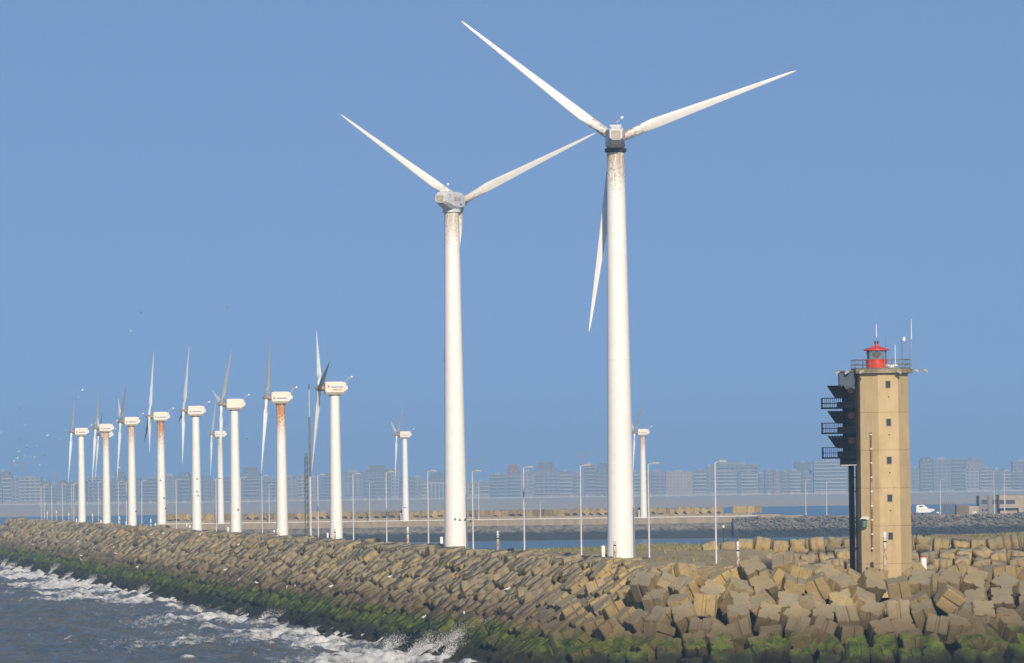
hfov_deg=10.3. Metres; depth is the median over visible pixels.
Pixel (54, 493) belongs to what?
apartment building
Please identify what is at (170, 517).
parapet block
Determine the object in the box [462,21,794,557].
wind turbine
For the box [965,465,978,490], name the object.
apartment building
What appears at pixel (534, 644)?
concrete block
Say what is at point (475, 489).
apartment building
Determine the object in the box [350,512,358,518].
parapet block
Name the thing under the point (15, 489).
apartment building
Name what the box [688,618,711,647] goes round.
concrete block
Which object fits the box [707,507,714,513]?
parapet block
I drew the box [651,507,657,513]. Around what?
parapet block
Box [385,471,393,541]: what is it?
street lamp
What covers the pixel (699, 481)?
apartment building
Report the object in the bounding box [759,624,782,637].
concrete block
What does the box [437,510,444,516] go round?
parapet block
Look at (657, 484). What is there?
apartment building
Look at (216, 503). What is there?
street lamp
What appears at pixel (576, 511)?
parapet block
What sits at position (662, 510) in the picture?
parapet block
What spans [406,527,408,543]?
marker post
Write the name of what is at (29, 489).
apartment building
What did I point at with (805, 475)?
apartment building
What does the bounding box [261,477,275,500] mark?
apartment building
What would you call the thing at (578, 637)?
concrete block
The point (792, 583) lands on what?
concrete block
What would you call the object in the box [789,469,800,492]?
apartment building
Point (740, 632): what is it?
concrete block
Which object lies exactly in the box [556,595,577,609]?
concrete block
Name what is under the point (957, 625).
concrete block
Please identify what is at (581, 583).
concrete block
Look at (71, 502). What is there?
street lamp
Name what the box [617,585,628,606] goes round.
concrete block
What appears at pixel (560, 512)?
parapet block
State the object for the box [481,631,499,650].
concrete block
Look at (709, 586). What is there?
concrete block
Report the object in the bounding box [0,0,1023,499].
sky
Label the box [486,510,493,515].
parapet block
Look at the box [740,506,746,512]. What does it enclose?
parapet slab
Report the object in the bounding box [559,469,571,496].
apartment building
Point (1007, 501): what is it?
window
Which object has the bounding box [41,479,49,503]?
apartment building
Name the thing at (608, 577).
concrete block
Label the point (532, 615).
concrete block
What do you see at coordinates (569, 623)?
concrete block
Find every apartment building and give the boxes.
[0,469,10,485]
[0,486,2,503]
[2,473,12,503]
[12,476,18,503]
[19,476,41,503]
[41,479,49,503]
[50,482,57,503]
[58,480,66,502]
[67,480,75,502]
[76,481,87,500]
[87,475,102,502]
[110,481,112,502]
[112,472,125,502]
[126,477,140,502]
[142,476,156,501]
[165,474,178,501]
[179,472,190,501]
[191,475,202,501]
[203,474,210,500]
[211,478,216,500]
[223,475,229,500]
[240,467,260,500]
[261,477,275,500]
[287,475,296,499]
[297,473,308,499]
[308,476,319,499]
[321,471,341,499]
[343,470,363,499]
[363,465,390,498]
[391,466,399,498]
[399,475,414,498]
[414,476,420,498]
[421,479,426,497]
[428,472,444,497]
[468,481,479,497]
[480,480,488,497]
[489,473,505,497]
[507,464,520,496]
[521,470,533,496]
[534,462,558,496]
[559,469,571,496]
[572,471,582,495]
[584,462,595,495]
[595,463,606,495]
[633,470,639,495]
[646,470,649,494]
[649,469,665,494]
[665,470,692,494]
[693,468,706,494]
[706,464,712,494]
[711,462,757,471]
[713,469,736,493]
[736,470,740,493]
[740,469,758,493]
[758,472,763,493]
[764,468,773,493]
[773,469,779,493]
[780,469,788,492]
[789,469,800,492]
[794,460,810,472]
[801,471,812,492]
[813,459,847,492]
[847,465,855,492]
[911,466,919,491]
[919,457,932,491]
[932,458,950,490]
[951,458,964,490]
[965,458,982,467]
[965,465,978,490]
[979,466,992,490]
[993,468,1000,490]
[1001,469,1011,489]
[1011,460,1023,471]
[1011,470,1023,489]
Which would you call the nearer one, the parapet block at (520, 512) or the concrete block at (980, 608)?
the concrete block at (980, 608)
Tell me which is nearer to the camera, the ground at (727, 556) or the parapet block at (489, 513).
the ground at (727, 556)
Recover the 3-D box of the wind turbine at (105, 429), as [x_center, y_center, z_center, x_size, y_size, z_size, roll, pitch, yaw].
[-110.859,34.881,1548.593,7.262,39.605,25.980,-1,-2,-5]
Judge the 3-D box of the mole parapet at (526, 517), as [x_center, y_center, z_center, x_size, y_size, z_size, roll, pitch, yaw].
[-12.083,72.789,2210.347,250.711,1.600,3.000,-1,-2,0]
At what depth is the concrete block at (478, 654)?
663.60 m
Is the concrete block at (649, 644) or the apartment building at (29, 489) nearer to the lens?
the concrete block at (649, 644)
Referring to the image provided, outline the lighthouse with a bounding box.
[821,321,927,597]
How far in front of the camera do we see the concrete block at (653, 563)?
640.39 m
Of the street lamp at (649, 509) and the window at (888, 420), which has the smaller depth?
the window at (888, 420)
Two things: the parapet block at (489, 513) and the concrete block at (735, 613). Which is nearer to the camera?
the concrete block at (735, 613)
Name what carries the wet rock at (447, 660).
in the sea
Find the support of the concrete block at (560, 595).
on the ground at (727, 556)
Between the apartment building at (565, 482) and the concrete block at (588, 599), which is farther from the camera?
the apartment building at (565, 482)
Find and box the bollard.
[920,556,926,569]
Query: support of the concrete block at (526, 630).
on the ground at (727, 556)
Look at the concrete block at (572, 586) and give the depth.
661.15 m
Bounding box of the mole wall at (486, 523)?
[166,517,736,529]
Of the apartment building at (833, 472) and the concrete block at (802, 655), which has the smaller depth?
the concrete block at (802, 655)
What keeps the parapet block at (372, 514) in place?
on the mole parapet at (526, 517)
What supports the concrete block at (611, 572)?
on the ground at (727, 556)
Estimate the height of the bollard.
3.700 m
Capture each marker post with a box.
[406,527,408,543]
[496,531,499,549]
[613,536,616,558]
[736,541,739,565]
[883,532,886,569]
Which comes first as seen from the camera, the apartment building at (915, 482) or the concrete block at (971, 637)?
the concrete block at (971, 637)
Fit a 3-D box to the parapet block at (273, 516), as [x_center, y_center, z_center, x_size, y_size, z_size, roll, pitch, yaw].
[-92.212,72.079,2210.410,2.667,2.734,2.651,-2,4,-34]
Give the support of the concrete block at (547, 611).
on the ground at (727, 556)
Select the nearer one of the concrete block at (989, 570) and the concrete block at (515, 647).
the concrete block at (989, 570)
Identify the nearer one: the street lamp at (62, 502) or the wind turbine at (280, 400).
the wind turbine at (280, 400)
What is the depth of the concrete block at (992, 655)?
607.53 m
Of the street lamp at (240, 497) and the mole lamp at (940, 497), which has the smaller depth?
the street lamp at (240, 497)
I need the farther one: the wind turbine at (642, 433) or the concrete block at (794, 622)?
the wind turbine at (642, 433)
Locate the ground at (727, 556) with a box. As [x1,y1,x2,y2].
[543,534,1023,662]
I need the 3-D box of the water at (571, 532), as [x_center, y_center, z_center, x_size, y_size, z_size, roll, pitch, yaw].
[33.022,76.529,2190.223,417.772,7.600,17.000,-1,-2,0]
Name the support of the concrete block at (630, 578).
on the ground at (727, 556)
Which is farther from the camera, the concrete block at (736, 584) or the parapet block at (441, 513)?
the parapet block at (441, 513)
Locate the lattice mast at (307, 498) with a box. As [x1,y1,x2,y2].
[304,453,308,535]
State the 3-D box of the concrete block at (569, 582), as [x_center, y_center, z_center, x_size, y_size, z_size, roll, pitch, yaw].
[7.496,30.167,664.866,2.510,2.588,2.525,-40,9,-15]
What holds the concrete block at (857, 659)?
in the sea
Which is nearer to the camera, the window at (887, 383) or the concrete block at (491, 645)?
the window at (887, 383)
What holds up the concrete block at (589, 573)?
on the ground at (727, 556)
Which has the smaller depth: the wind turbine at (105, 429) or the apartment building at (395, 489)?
the wind turbine at (105, 429)
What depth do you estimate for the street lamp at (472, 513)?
850.33 m
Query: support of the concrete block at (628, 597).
on the ground at (727, 556)
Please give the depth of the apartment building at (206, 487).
7697.88 m
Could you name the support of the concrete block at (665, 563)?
on the ground at (727, 556)
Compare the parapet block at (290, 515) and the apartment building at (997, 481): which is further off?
the apartment building at (997, 481)
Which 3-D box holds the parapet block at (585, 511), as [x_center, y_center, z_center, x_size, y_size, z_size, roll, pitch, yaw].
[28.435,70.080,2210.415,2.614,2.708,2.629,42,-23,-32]
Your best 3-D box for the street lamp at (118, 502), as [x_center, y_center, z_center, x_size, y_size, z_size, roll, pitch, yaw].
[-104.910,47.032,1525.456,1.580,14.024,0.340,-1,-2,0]
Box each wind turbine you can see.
[68,392,91,521]
[92,388,117,523]
[95,412,115,522]
[117,388,143,525]
[144,353,173,524]
[178,351,209,530]
[208,401,229,523]
[212,349,249,531]
[261,340,297,535]
[312,331,352,538]
[342,115,594,547]
[391,404,413,519]
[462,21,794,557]
[632,403,651,516]
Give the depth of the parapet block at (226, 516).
2209.23 m
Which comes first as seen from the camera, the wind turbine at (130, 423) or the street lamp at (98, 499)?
the wind turbine at (130, 423)
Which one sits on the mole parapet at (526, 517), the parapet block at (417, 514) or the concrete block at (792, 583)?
the parapet block at (417, 514)
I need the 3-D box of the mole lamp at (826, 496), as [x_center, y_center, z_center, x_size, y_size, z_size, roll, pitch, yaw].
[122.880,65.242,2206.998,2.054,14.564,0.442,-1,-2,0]
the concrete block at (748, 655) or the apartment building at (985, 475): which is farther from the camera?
the apartment building at (985, 475)
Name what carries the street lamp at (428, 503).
on the ground at (727, 556)
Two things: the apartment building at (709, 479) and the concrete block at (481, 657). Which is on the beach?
the apartment building at (709, 479)
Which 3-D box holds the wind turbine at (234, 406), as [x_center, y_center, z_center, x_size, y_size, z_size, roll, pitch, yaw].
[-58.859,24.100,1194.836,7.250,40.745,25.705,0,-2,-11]
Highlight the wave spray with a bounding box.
[1,559,483,655]
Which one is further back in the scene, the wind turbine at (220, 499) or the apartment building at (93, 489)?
the apartment building at (93, 489)
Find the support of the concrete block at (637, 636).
on the ground at (727, 556)
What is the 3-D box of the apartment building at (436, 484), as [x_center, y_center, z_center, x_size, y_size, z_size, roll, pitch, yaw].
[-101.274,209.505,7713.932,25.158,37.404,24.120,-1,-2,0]
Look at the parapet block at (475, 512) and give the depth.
2209.54 m
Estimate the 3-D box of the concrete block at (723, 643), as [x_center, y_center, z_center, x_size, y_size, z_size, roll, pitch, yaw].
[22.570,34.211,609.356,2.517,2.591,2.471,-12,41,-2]
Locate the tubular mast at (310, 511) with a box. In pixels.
[308,384,311,535]
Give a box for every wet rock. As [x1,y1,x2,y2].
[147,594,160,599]
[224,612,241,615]
[324,631,334,636]
[442,658,454,662]
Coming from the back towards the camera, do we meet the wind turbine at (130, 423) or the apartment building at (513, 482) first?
the apartment building at (513, 482)
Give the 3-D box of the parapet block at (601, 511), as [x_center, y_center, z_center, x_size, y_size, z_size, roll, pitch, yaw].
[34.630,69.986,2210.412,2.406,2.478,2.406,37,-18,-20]
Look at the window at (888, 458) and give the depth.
629.10 m
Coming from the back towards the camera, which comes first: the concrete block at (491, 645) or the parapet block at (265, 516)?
the parapet block at (265, 516)
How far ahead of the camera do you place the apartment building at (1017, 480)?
7699.28 m
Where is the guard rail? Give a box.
[156,516,723,524]
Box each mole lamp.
[369,482,371,521]
[478,480,482,518]
[805,479,809,515]
[826,481,830,514]
[940,479,944,514]
[1004,470,1007,512]
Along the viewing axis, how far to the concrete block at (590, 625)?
620.84 m
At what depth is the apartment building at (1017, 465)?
7744.20 m
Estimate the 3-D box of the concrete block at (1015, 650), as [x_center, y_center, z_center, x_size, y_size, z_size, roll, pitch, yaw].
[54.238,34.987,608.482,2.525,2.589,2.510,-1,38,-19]
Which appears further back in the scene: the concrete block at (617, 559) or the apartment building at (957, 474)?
the apartment building at (957, 474)
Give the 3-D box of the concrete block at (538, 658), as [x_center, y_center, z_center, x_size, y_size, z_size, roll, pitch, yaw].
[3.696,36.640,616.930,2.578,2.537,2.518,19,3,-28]
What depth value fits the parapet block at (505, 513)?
2209.50 m
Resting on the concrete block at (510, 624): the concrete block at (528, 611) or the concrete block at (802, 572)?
the concrete block at (528, 611)
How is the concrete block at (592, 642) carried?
on the ground at (727, 556)
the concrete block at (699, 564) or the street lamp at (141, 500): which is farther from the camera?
the street lamp at (141, 500)
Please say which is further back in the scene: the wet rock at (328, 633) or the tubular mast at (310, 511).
the tubular mast at (310, 511)
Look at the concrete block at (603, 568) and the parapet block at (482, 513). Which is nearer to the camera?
the concrete block at (603, 568)
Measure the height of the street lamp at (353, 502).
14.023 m
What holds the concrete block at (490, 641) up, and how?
on the ground at (727, 556)
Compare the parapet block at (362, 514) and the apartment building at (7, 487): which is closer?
the parapet block at (362, 514)
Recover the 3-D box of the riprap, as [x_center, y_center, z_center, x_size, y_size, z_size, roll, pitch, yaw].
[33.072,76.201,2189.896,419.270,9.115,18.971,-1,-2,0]
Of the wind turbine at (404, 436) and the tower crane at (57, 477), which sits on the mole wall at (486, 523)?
the wind turbine at (404, 436)
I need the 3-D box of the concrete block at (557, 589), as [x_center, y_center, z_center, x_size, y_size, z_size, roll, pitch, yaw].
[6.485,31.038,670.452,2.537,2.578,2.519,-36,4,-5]
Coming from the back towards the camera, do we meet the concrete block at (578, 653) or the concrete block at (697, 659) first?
the concrete block at (578, 653)
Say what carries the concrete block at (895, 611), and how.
on the ground at (727, 556)
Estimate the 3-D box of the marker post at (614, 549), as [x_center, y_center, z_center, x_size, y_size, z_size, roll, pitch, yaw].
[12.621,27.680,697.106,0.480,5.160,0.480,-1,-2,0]
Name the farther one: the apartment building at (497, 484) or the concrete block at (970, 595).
the apartment building at (497, 484)
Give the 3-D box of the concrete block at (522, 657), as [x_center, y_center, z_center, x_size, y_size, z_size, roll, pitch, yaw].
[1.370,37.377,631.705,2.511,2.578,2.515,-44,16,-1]
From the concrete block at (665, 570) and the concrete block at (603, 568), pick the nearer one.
the concrete block at (665, 570)
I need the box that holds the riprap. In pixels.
[226,512,1023,537]
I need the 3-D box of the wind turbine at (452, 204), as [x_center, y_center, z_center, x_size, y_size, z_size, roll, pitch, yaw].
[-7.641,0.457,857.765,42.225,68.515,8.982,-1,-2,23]
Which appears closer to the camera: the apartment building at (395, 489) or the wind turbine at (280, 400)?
the wind turbine at (280, 400)
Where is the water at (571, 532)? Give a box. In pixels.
[215,515,1023,541]
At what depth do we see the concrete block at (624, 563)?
653.23 m
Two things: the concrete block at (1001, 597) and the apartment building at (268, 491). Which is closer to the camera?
the concrete block at (1001, 597)
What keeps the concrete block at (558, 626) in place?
on the ground at (727, 556)
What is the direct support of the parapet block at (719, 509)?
on the mole parapet at (526, 517)
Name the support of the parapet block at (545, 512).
on the mole parapet at (526, 517)
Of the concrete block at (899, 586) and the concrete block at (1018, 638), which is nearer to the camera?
the concrete block at (1018, 638)
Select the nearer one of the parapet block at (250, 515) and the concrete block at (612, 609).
the concrete block at (612, 609)
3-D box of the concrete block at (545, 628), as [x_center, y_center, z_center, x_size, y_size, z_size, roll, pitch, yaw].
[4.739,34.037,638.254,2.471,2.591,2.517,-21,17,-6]
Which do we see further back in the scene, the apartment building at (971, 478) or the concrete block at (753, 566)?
the apartment building at (971, 478)
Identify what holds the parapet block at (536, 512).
on the mole parapet at (526, 517)
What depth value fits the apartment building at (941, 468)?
7698.15 m
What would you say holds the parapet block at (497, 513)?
on the mole parapet at (526, 517)
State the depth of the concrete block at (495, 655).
648.55 m
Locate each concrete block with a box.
[467,649,480,657]
[471,649,485,659]
[476,650,490,660]
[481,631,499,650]
[481,650,499,662]
[486,632,502,651]
[487,648,507,660]
[489,632,504,647]
[489,652,505,662]
[491,632,509,650]
[494,650,512,662]
[495,634,516,649]
[497,635,515,649]
[498,649,519,662]
[500,638,518,649]
[503,617,519,634]
[506,638,520,650]
[506,649,523,662]
[507,617,525,634]
[510,640,525,649]
[510,651,529,662]
[512,618,533,635]
[516,618,532,632]
[516,620,538,634]
[516,627,531,640]
[517,637,533,648]
[518,605,536,618]
[520,628,535,640]
[521,637,544,649]
[524,626,538,640]
[525,639,543,650]
[526,606,542,618]
[530,645,548,662]
[531,628,540,637]
[531,637,548,651]
[533,605,548,619]
[533,654,557,662]
[536,607,553,622]
[538,590,556,605]
[539,609,557,621]
[539,615,551,624]
[539,619,559,638]
[545,632,570,657]
[546,619,568,636]
[547,591,569,609]
[552,603,571,620]
[552,643,574,662]
[554,594,571,608]
[555,580,567,592]
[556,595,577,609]
[558,625,569,632]
[560,575,580,593]
[560,602,581,620]
[564,606,585,620]
[565,613,581,626]
[565,627,592,645]
[567,577,588,593]
[567,642,590,662]
[571,579,587,595]
[571,611,588,625]
[571,612,594,627]
[574,568,589,575]
[575,617,593,631]
[576,587,585,599]
[580,595,594,606]
[581,651,608,662]
[582,603,590,611]
[582,615,603,637]
[584,578,605,596]
[586,570,591,580]
[587,593,606,616]
[588,638,601,646]
[589,563,611,580]
[589,584,603,597]
[590,557,613,572]
[590,638,612,659]
[592,594,610,607]
[592,616,620,640]
[593,572,602,580]
[593,596,612,615]
[594,579,613,596]
[598,567,616,578]
[598,599,625,620]
[603,578,620,594]
[604,574,613,581]
[605,624,631,639]
[607,578,629,594]
[607,633,636,655]
[609,650,630,662]
[611,557,621,561]
[611,560,625,565]
[611,566,625,580]
[611,585,626,601]
[614,566,634,580]
[615,606,635,630]
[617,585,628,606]
[618,558,642,566]
[621,568,637,579]
[622,585,643,610]
[623,608,649,633]
[625,560,646,568]
[626,651,648,662]
[627,567,647,582]
[629,571,658,601]
[630,636,658,662]
[631,561,651,567]
[632,628,643,641]
[639,561,660,568]
[641,622,675,641]
[642,588,669,613]
[645,553,664,561]
[645,605,676,628]
[646,566,660,574]
[651,560,674,568]
[654,652,680,662]
[656,636,685,658]
[657,564,674,571]
[657,572,677,594]
[661,567,669,574]
[667,591,693,607]
[668,562,697,577]
[668,574,699,599]
[671,601,699,636]
[678,566,706,588]
[680,657,702,662]
[682,631,708,661]
[686,562,705,567]
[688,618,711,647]
[693,593,717,618]
[696,566,717,578]
[699,579,724,608]
[705,622,729,653]
[706,563,720,565]
[706,614,725,626]
[708,565,733,586]
[708,650,732,662]
[709,633,734,654]
[720,590,751,621]
[722,576,753,598]
[726,603,751,629]
[726,618,753,652]
[729,565,741,578]
[732,648,759,662]
[739,555,766,589]
[746,633,771,662]
[749,570,779,598]
[749,588,775,615]
[753,601,781,631]
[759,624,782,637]
[763,633,791,662]
[770,568,785,589]
[772,551,798,573]
[776,591,799,621]
[779,601,810,631]
[780,573,806,597]
[784,614,810,638]
[788,647,813,662]
[789,625,819,654]
[790,565,813,592]
[799,591,825,611]
[800,565,820,570]
[805,571,831,599]
[810,601,834,624]
[812,615,837,642]
[813,562,842,579]
[816,650,840,662]
[817,634,844,662]
[821,565,844,572]
[828,573,857,598]
[828,588,853,606]
[833,605,858,635]
[837,624,863,645]
[840,640,869,662]
[841,656,863,662]
[844,635,870,662]
[845,568,860,581]
[851,587,876,613]
[857,569,886,601]
[858,599,886,631]
[866,567,887,592]
[867,617,895,646]
[869,643,894,662]
[873,633,897,662]
[880,596,902,617]
[886,575,910,599]
[886,600,909,619]
[890,615,915,647]
[897,647,921,662]
[898,628,923,651]
[902,562,932,580]
[906,590,936,614]
[908,569,932,596]
[910,599,936,631]
[919,632,942,662]
[922,645,950,662]
[923,613,949,645]
[933,583,966,613]
[937,569,961,591]
[945,561,967,582]
[945,613,970,644]
[951,643,982,662]
[952,601,978,621]
[955,629,985,651]
[960,566,987,593]
[964,587,988,603]
[971,565,992,593]
[971,599,995,619]
[971,615,999,636]
[979,647,1005,662]
[981,564,1002,579]
[981,634,1009,656]
[988,570,1019,597]
[989,587,1013,613]
[993,565,1017,577]
[995,607,1017,622]
[998,614,1023,641]
[1003,643,1023,662]
[1009,633,1023,643]
[1013,580,1023,609]
[1015,601,1023,619]
[1016,565,1023,573]
[1017,568,1023,580]
[1019,586,1023,603]
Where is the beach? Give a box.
[0,491,1023,516]
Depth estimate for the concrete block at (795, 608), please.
613.54 m
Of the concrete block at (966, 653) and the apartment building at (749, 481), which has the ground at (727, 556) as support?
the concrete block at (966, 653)
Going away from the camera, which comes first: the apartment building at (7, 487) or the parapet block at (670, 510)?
the parapet block at (670, 510)
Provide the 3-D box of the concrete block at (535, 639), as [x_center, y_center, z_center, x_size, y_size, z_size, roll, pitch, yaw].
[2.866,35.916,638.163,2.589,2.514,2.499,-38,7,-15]
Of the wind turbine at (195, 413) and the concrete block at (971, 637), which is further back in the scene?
the wind turbine at (195, 413)
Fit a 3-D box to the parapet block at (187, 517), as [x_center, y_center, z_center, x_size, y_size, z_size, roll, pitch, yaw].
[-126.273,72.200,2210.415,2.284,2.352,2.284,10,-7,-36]
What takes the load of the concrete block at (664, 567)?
on the ground at (727, 556)
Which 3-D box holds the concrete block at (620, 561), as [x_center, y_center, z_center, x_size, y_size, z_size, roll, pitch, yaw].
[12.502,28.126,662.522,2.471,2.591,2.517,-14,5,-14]
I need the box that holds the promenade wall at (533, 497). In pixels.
[0,490,1023,504]
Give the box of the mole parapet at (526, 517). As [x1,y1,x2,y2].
[166,513,802,523]
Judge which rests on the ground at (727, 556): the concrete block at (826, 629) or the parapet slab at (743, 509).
the concrete block at (826, 629)
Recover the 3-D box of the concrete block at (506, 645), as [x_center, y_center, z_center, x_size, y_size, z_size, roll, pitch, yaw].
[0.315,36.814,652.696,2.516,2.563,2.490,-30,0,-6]
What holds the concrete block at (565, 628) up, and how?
on the ground at (727, 556)
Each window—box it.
[885,381,890,387]
[886,418,890,425]
[886,456,891,463]
[887,494,892,501]
[888,532,892,539]
[1006,500,1014,503]
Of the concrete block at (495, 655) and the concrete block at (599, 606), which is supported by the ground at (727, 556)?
the concrete block at (599, 606)
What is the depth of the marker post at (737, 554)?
662.39 m
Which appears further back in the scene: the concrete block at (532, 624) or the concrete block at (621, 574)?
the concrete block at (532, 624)
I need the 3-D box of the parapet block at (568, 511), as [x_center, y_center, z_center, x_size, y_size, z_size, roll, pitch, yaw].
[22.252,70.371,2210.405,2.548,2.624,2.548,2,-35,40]
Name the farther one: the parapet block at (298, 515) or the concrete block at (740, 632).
the parapet block at (298, 515)
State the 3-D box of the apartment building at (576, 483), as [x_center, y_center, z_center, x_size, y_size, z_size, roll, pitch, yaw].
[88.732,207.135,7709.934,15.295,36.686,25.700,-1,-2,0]
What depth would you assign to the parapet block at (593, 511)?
2209.59 m
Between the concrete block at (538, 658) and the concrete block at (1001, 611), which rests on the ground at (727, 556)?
the concrete block at (1001, 611)
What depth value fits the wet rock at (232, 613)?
925.32 m
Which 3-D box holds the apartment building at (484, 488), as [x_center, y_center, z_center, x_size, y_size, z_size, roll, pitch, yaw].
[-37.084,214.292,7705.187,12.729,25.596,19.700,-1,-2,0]
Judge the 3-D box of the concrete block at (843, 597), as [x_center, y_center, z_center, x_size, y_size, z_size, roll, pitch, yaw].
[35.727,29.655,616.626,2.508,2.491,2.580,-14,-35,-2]
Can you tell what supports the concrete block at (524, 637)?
on the ground at (727, 556)
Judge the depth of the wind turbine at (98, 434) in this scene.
2205.14 m
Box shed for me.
[955,505,978,513]
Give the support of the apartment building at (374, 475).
on the beach
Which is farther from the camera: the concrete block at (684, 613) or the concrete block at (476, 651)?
the concrete block at (476, 651)
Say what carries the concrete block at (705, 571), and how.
on the ground at (727, 556)
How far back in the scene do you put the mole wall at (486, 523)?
2198.81 m
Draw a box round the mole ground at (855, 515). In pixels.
[733,513,1012,531]
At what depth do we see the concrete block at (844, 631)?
611.15 m
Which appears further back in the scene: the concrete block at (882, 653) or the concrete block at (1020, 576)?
the concrete block at (1020, 576)
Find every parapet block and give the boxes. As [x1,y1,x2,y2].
[167,514,174,520]
[174,513,183,520]
[183,514,190,520]
[202,513,206,520]
[207,514,214,520]
[224,514,229,519]
[241,513,246,519]
[247,512,254,519]
[254,512,261,519]
[263,513,270,519]
[270,513,275,520]
[288,513,293,518]
[294,512,302,518]
[312,511,317,518]
[319,512,325,518]
[342,511,350,518]
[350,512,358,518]
[358,511,365,517]
[366,511,374,517]
[374,511,382,517]
[382,512,388,517]
[389,510,397,517]
[409,511,413,517]
[414,511,421,517]
[421,510,429,517]
[429,510,437,516]
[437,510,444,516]
[469,509,477,516]
[479,510,485,515]
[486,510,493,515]
[493,510,500,516]
[501,510,509,516]
[509,509,517,515]
[517,509,525,515]
[526,510,532,515]
[533,509,541,516]
[541,509,549,515]
[550,509,556,515]
[557,509,565,515]
[564,508,572,515]
[573,508,579,514]
[582,507,589,514]
[589,508,597,514]
[597,508,605,514]
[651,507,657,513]
[658,507,666,513]
[667,508,673,513]
[674,506,682,513]
[683,506,690,513]
[690,507,698,513]
[699,507,707,513]
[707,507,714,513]
[714,506,723,513]
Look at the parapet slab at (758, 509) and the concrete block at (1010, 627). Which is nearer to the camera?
the concrete block at (1010, 627)
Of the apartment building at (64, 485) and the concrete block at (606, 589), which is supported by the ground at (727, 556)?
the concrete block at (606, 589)
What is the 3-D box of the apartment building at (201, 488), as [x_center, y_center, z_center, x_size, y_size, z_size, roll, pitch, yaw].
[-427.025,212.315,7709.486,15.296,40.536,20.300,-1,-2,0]
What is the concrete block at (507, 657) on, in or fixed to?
in the sea
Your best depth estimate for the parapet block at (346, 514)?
2209.52 m
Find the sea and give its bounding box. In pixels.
[0,504,975,549]
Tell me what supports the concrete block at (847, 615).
on the ground at (727, 556)
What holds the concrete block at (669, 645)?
on the ground at (727, 556)
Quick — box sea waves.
[0,562,478,662]
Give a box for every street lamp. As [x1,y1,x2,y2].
[62,484,62,519]
[71,484,72,520]
[98,481,102,520]
[118,481,122,523]
[126,481,127,520]
[141,480,146,523]
[176,479,181,528]
[215,478,221,530]
[240,477,246,531]
[261,475,268,533]
[317,474,324,535]
[352,473,360,539]
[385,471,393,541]
[427,470,435,543]
[472,470,480,548]
[523,466,532,549]
[580,464,590,554]
[647,462,659,557]
[714,460,726,562]
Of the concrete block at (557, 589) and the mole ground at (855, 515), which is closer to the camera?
the concrete block at (557, 589)
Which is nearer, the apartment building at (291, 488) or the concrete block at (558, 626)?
the concrete block at (558, 626)
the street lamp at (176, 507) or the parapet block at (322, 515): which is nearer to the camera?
the street lamp at (176, 507)
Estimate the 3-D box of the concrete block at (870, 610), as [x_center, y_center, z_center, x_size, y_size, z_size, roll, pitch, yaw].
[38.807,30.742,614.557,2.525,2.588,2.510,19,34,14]
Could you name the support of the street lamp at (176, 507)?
on the ground at (727, 556)
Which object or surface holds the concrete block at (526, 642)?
on the ground at (727, 556)
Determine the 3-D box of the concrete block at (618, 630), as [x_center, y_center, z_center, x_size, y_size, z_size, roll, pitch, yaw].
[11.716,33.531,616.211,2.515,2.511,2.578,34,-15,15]
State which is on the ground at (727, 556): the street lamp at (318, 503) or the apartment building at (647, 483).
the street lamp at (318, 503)
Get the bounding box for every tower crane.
[49,472,63,484]
[465,459,480,480]
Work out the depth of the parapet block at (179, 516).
2209.52 m
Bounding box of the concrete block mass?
[0,517,1023,662]
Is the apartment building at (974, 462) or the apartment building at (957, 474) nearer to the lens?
the apartment building at (957, 474)
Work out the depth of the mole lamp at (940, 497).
2206.86 m
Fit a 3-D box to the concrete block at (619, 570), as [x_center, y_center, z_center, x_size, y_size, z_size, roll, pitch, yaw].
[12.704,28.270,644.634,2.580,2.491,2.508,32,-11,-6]
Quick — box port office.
[976,494,1023,513]
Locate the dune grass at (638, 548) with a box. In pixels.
[489,531,1023,569]
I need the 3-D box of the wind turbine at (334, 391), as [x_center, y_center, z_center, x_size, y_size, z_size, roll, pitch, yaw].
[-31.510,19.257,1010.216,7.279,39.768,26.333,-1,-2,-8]
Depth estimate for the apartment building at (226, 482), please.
7700.16 m
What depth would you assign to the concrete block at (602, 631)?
618.50 m
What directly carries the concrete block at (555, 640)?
on the ground at (727, 556)
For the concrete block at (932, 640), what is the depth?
608.86 m
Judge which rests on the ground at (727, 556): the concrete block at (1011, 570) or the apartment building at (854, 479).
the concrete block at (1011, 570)
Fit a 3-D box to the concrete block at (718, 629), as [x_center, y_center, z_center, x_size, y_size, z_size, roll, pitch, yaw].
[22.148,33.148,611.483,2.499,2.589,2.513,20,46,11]
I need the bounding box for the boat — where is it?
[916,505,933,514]
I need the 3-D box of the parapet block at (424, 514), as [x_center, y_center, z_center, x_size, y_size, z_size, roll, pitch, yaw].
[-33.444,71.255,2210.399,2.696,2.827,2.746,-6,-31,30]
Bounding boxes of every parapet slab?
[733,506,739,512]
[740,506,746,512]
[747,506,754,512]
[755,506,761,512]
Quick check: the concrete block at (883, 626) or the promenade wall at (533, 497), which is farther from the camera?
the promenade wall at (533, 497)
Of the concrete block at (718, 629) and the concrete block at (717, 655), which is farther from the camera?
the concrete block at (718, 629)
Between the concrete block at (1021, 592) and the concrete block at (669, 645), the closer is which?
the concrete block at (669, 645)
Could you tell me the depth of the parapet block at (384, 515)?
2209.77 m

